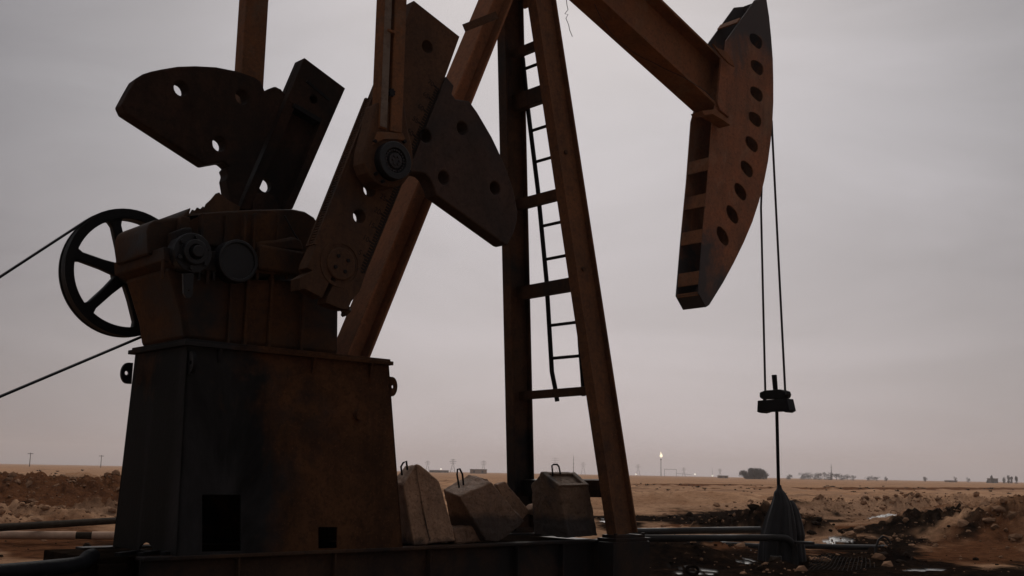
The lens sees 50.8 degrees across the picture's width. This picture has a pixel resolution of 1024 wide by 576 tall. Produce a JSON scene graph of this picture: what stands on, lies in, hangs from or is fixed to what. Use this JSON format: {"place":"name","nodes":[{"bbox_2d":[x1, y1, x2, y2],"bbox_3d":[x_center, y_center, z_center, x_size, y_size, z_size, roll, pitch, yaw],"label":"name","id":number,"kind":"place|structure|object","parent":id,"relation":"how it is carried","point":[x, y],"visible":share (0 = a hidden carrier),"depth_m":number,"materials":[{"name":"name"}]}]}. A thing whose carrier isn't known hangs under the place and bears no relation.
{"place":"outdoors","nodes":[
{"label":"outdoors","id":0,"kind":"place"},
{"bbox_2d":[0,464,1023,575],"bbox_3d":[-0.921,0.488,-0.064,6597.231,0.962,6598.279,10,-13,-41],"label":"desert ground","id":1,"kind":"structure","parent":0,"point":[650,499],"depth_m":17.94,"materials":[{"name":"soil"}]},
{"bbox_2d":[0,531,113,539],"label":"pipeline","id":2,"kind":"object","parent":1,"relation":"on","point":[66,535],"visible":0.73,"depth_m":13.09,"materials":[{"name":"grey metal"}]},
{"bbox_2d":[0,517,115,530],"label":"pipeline","id":3,"kind":"object","parent":1,"relation":"on","point":[50,524],"visible":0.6,"depth_m":13.32,"materials":[{"name":"grey metal"}]},
{"bbox_2d":[43,0,772,575],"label":"pump jack","id":4,"kind":"object","parent":1,"relation":"on","point":[259,438],"visible":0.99,"depth_m":8.27,"materials":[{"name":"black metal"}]},
{"bbox_2d":[0,548,99,575],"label":"black hose","id":5,"kind":"object","parent":4,"relation":"attached to","point":[85,560],"visible":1,"depth_m":6.51,"materials":[{"name":"rubber"}]},
{"bbox_2d":[0,208,151,397],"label":"drive belt","id":6,"kind":"object","parent":4,"relation":"attached to","point":[79,362],"visible":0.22,"depth_m":7.78,"materials":[{"name":"rubber"}]},
{"bbox_2d":[397,461,454,545],"bbox_3d":[-0.704,1.698,8.549,0.710,0.640,0.440,10,-13,-41],"label":"ballast block","id":7,"kind":"object","parent":4,"relation":"on","point":[424,518],"depth_m":8.32,"materials":[{"name":"beige concrete"}]},
{"bbox_2d":[448,525,480,543],"bbox_3d":[-0.418,1.992,8.741,0.342,0.156,0.235,10,-13,-41],"label":"concrete chunk","id":8,"kind":"object","parent":4,"relation":"on","point":[464,534],"visible":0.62,"depth_m":8.64,"materials":[{"name":"grey concrete"}]},
{"bbox_2d":[444,468,523,541],"bbox_3d":[-0.192,1.798,8.954,0.884,0.585,0.313,10,-13,-41],"label":"ballast block","id":9,"kind":"object","parent":4,"relation":"on","point":[482,507],"depth_m":8.76,"materials":[{"name":"concrete"}]},
{"bbox_2d":[494,481,528,518],"bbox_3d":[-0.009,1.925,9.712,0.463,0.358,0.143,10,-13,-41],"label":"ballast block","id":10,"kind":"object","parent":4,"relation":"on","point":[513,500],"depth_m":9.64,"materials":[{"name":"beige concrete"}]},
{"bbox_2d":[526,504,532,514],"bbox_3d":[0.207,2.021,9.859,0.167,0.114,0.158,10,-13,-41],"label":"stone","id":11,"kind":"object","parent":4,"relation":"on","point":[529,507],"visible":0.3,"depth_m":9.81,"materials":[{"name":"stone"}]},
{"bbox_2d":[531,464,596,537],"bbox_3d":[0.467,1.896,9.640,0.604,0.638,0.417,10,-13,-41],"label":"ballast block","id":12,"kind":"object","parent":4,"relation":"on","point":[562,505],"depth_m":9.47,"materials":[{"name":"concrete"}]},
{"bbox_2d":[760,188,765,389],"bbox_3d":[2.882,-1.117,12.813,0.316,4.686,0.051,10,-13,-41],"label":"wire rope","id":13,"kind":"object","parent":4,"relation":"hanging from","point":[763,312],"visible":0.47,"depth_m":12.71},
{"bbox_2d":[757,389,795,413],"bbox_3d":[3.029,1.301,12.359,0.140,0.264,0.432,10,-13,-41],"label":"carrier bar","id":14,"kind":"object","parent":13,"relation":"hanging from","point":[780,401],"visible":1,"depth_m":12.29,"materials":[{"name":"black metal"}]},
{"bbox_2d":[772,375,779,484],"bbox_3d":[3.015,1.778,12.283,0.059,1.578,0.080,10,-13,-41],"label":"polished rod","id":15,"kind":"object","parent":14,"relation":"hanging from","point":[774,382],"visible":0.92,"depth_m":12.27,"materials":[{"name":"black metal"}]},
{"bbox_2d":[771,120,785,389],"bbox_3d":[3.026,-1.126,12.710,0.291,4.698,0.113,5,-10,-21],"label":"wire rope","id":16,"kind":"object","parent":4,"relation":"hanging from","point":[778,260],"visible":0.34,"depth_m":12.61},
{"bbox_2d":[430,470,448,472],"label":"building","id":17,"kind":"structure","parent":1,"relation":"on","point":[440,471],"depth_m":885.29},
{"bbox_2d":[470,469,486,473],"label":"building","id":18,"kind":"structure","parent":1,"relation":"on","point":[478,471],"depth_m":689.71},
{"bbox_2d":[0,495,1017,574],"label":"oily clods","id":19,"kind":"object","parent":1,"relation":"on","point":[753,507],"visible":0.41,"depth_m":15.46,"materials":[{"name":"black soil"}]},
{"bbox_2d":[0,470,1023,573],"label":"dirt clods","id":20,"kind":"object","parent":1,"relation":"on","point":[960,522],"visible":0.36,"depth_m":17.42,"materials":[{"name":"brown soil"}]},
{"bbox_2d":[685,564,699,575],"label":"pipe ring","id":21,"kind":"object","parent":1,"relation":"on","point":[696,567],"visible":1,"depth_m":10.46,"materials":[{"name":"black metal"}]},
{"bbox_2d":[630,527,761,534],"bbox_3d":[2.617,3.522,15.643,2.645,0.096,0.119,7,-11,-31],"label":"flow pipe","id":22,"kind":"object","parent":1,"relation":"on","point":[687,530],"visible":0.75,"depth_m":15.67,"materials":[{"name":"grey metal"}]},
{"bbox_2d":[645,534,797,564],"bbox_3d":[2.103,2.867,11.515,2.221,0.457,0.077,5,-10,-19],"label":"flow pipe","id":23,"kind":"object","parent":1,"relation":"on","point":[733,537],"visible":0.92,"depth_m":11.61,"materials":[{"name":"grey metal"}]},
{"bbox_2d":[721,541,758,547],"bbox_3d":[2.449,3.264,13.743,1.461,0.132,0.177,0,-10,9],"label":"flow pipe","id":24,"kind":"object","parent":1,"relation":"on","point":[753,545],"visible":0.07,"depth_m":13.61,"materials":[{"name":"grey metal"}]},
{"bbox_2d":[738,470,749,478],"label":"tree","id":25,"kind":"object","parent":1,"relation":"on","point":[743,474],"visible":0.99,"depth_m":538.97,"materials":[{"name":"green plant"}]},
{"bbox_2d":[748,468,761,478],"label":"tree","id":26,"kind":"object","parent":1,"relation":"on","point":[752,473],"visible":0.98,"depth_m":537.31,"materials":[{"name":"green plant"}]},
{"bbox_2d":[753,468,766,478],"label":"tree","id":27,"kind":"object","parent":1,"relation":"on","point":[763,472],"visible":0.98,"depth_m":536.47,"materials":[{"name":"green plant"}]},
{"bbox_2d":[757,485,814,562],"bbox_3d":[3.040,2.662,12.086,0.577,0.890,0.532,0,-10,3],"label":"wrapped wellhead","id":28,"kind":"object","parent":1,"relation":"on","point":[783,515],"visible":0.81,"depth_m":12.03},
{"bbox_2d":[807,555,883,571],"bbox_3d":[3.497,2.885,11.335,0.733,0.055,2.519,-2,-10,16],"label":"steel mat","id":29,"kind":"object","parent":1,"relation":"on","point":[818,564],"visible":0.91,"depth_m":11.14,"materials":[{"name":"metal"}]},
{"bbox_2d":[805,544,887,549],"bbox_3d":[4.316,3.356,13.986,1.562,0.118,0.110,7,-11,-31],"label":"flow pipe","id":30,"kind":"object","parent":1,"relation":"on","point":[840,546],"visible":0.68,"depth_m":13.94,"materials":[{"name":"grey metal"}]},
{"bbox_2d":[875,535,891,552],"bbox_3d":[4.230,2.947,12.283,0.201,0.252,0.026,1,-10,0],"label":"bent rod","id":31,"kind":"object","parent":1,"relation":"on","point":[879,539],"visible":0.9,"depth_m":12.28,"materials":[{"name":"grey metal"}]},
{"bbox_2d":[986,478,998,482],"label":"building","id":32,"kind":"structure","parent":1,"relation":"on","point":[995,480],"depth_m":720.62,"materials":[{"name":"grey"}]},
{"bbox_2d":[0,0,1023,481],"label":"sky","id":33,"kind":"structure","parent":0,"point":[898,125],"materials":[{"name":"grey"}]}
]}

